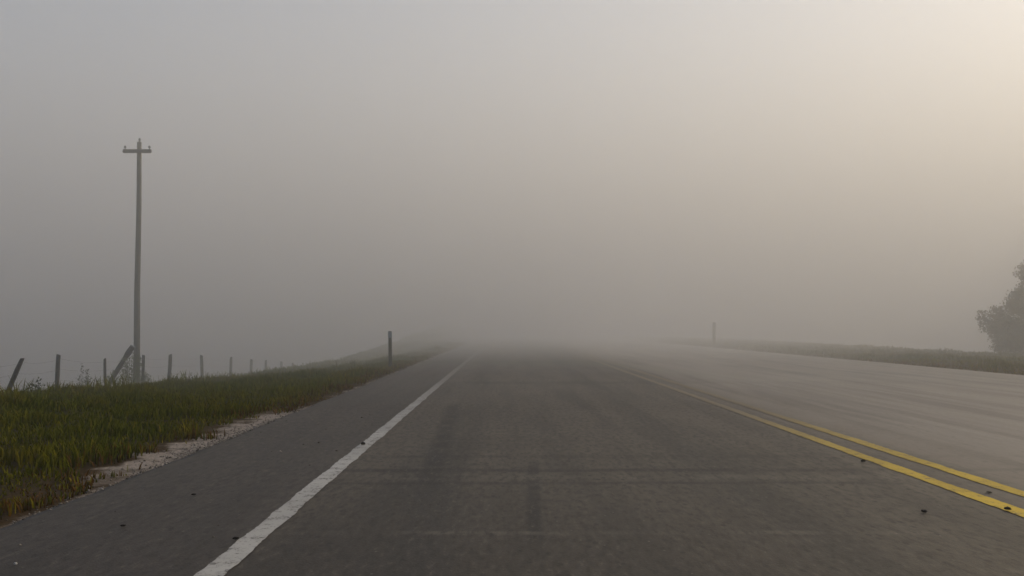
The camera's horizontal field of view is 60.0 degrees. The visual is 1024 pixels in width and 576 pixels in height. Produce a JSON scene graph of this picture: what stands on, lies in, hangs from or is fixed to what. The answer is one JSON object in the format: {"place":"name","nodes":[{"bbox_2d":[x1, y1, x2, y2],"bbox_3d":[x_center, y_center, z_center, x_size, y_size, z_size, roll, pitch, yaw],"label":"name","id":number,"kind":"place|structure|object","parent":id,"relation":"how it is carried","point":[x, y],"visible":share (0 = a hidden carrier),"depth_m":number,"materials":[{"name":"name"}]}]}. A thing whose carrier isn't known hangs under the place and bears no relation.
{"place":"outdoors","nodes":[
{"label":"outdoors","id":0,"kind":"place"},
{"bbox_2d":[0,329,1023,575],"bbox_3d":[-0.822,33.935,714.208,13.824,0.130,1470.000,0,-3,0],"label":"road","id":1,"kind":"structure","parent":0,"point":[508,453],"depth_m":5.85,"materials":[{"name":"grey asphalt"}]},
{"bbox_2d":[194,334,498,575],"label":"white edge line","id":2,"kind":"object","parent":1,"relation":"on","point":[238,551],"visible":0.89,"depth_m":5.03,"materials":[{"name":"paint"}]},
{"bbox_2d":[520,333,1023,495],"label":"yellow centre line","id":3,"kind":"object","parent":1,"relation":"on","point":[990,483],"visible":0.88,"depth_m":7.64,"materials":[{"name":"paint"}]},
{"bbox_2d":[521,334,1023,516],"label":"yellow centre line","id":4,"kind":"object","parent":1,"relation":"on","point":[983,498],"visible":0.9,"depth_m":6.76,"materials":[{"name":"paint"}]},
{"bbox_2d":[0,325,1023,527],"bbox_3d":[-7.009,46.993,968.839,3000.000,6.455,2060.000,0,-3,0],"label":"ground","id":5,"kind":"structure","parent":0,"point":[36,350],"depth_m":186.25,"materials":[{"name":"green plant"}]},
{"bbox_2d":[27,377,44,392],"bbox_3d":[-9.115,1.992,17.188,0.596,0.555,1.079,1,-3,-27],"label":"weed clump","id":6,"kind":"object","parent":5,"relation":"on","point":[36,386],"visible":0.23,"depth_m":17.10,"materials":[{"name":"green plant"}]},
{"bbox_2d":[76,366,91,385],"bbox_3d":[-12.466,2.694,25.810,0.411,1.020,0.621,1,-3,-15],"label":"weed clump","id":7,"kind":"object","parent":5,"relation":"on","point":[78,379],"visible":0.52,"depth_m":25.78,"materials":[{"name":"green plant"}]},
{"bbox_2d":[99,370,116,385],"bbox_3d":[-11.926,2.786,26.020,0.579,0.832,0.672,2,-3,-33],"label":"weed clump","id":8,"kind":"object","parent":5,"relation":"on","point":[108,378],"visible":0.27,"depth_m":26.24,"materials":[{"name":"green plant"}]},
{"bbox_2d":[110,345,134,383],"bbox_3d":[-11.955,2.536,26.856,0.979,1.632,0.181,1,-3,-17],"label":"leaning brace post","id":9,"kind":"object","parent":5,"relation":"on","point":[129,351],"visible":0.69,"depth_m":26.87,"materials":[{"name":"brown wood"}]},
{"bbox_2d":[119,351,141,384],"bbox_3d":[-11.600,2.540,27.011,0.704,1.483,0.590,1,-3,-25],"label":"weed clump","id":10,"kind":"object","parent":5,"relation":"on","point":[135,373],"visible":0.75,"depth_m":26.94,"materials":[{"name":"green plant"}]},
{"bbox_2d":[123,138,151,383],"bbox_3d":[-11.722,-0.581,27.624,0.880,8.259,0.304,0,-3,0],"label":"utility pole","id":11,"kind":"object","parent":5,"relation":"on","point":[139,150],"visible":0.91,"depth_m":27.64,"materials":[{"name":"brown wood"}]},
{"bbox_2d":[136,365,153,383],"bbox_3d":[-11.121,2.772,26.764,0.438,0.984,0.542,-1,-3,11],"label":"weed clump","id":12,"kind":"object","parent":5,"relation":"on","point":[145,377],"visible":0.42,"depth_m":26.73,"materials":[{"name":"green plant"}]},
{"bbox_2d":[1,354,303,390],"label":"wire fence","id":13,"kind":"object","parent":5,"relation":"on","point":[19,365],"visible":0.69,"depth_m":24.42,"materials":[{"name":"grey wood"}]},
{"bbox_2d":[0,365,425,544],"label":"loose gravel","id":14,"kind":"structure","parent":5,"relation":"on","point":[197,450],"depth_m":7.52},
{"bbox_2d":[0,321,475,519],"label":"verge grass","id":15,"kind":"structure","parent":5,"relation":"on","point":[361,367],"depth_m":11.10,"materials":[{"name":"green plant"}]},
{"bbox_2d":[388,331,391,366],"bbox_3d":[-3.236,1.787,23.532,0.092,1.280,0.069,-1,-3,0],"label":"marker post","id":16,"kind":"object","parent":5,"relation":"on","point":[390,346],"visible":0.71,"depth_m":23.53,"materials":[{"name":"grey metal"}]},
{"bbox_2d":[712,322,715,346],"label":"marker post","id":17,"kind":"object","parent":5,"relation":"on","point":[714,332],"visible":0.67,"depth_m":48.22,"materials":[{"name":"metal"}]},
{"bbox_2d":[975,260,1023,354],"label":"broadleaf tree","id":18,"kind":"object","parent":5,"relation":"on","point":[1006,333],"visible":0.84,"depth_m":33.96,"materials":[{"name":"green plant"}]},
{"bbox_2d":[0,0,1023,330],"label":"sky","id":19,"kind":"structure","parent":0,"point":[312,165],"materials":[{"name":"grey"}]},
{"bbox_2d":[619,336,1023,374],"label":"verge grass","id":20,"kind":"structure","parent":0,"point":[806,348],"depth_m":35.07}
]}

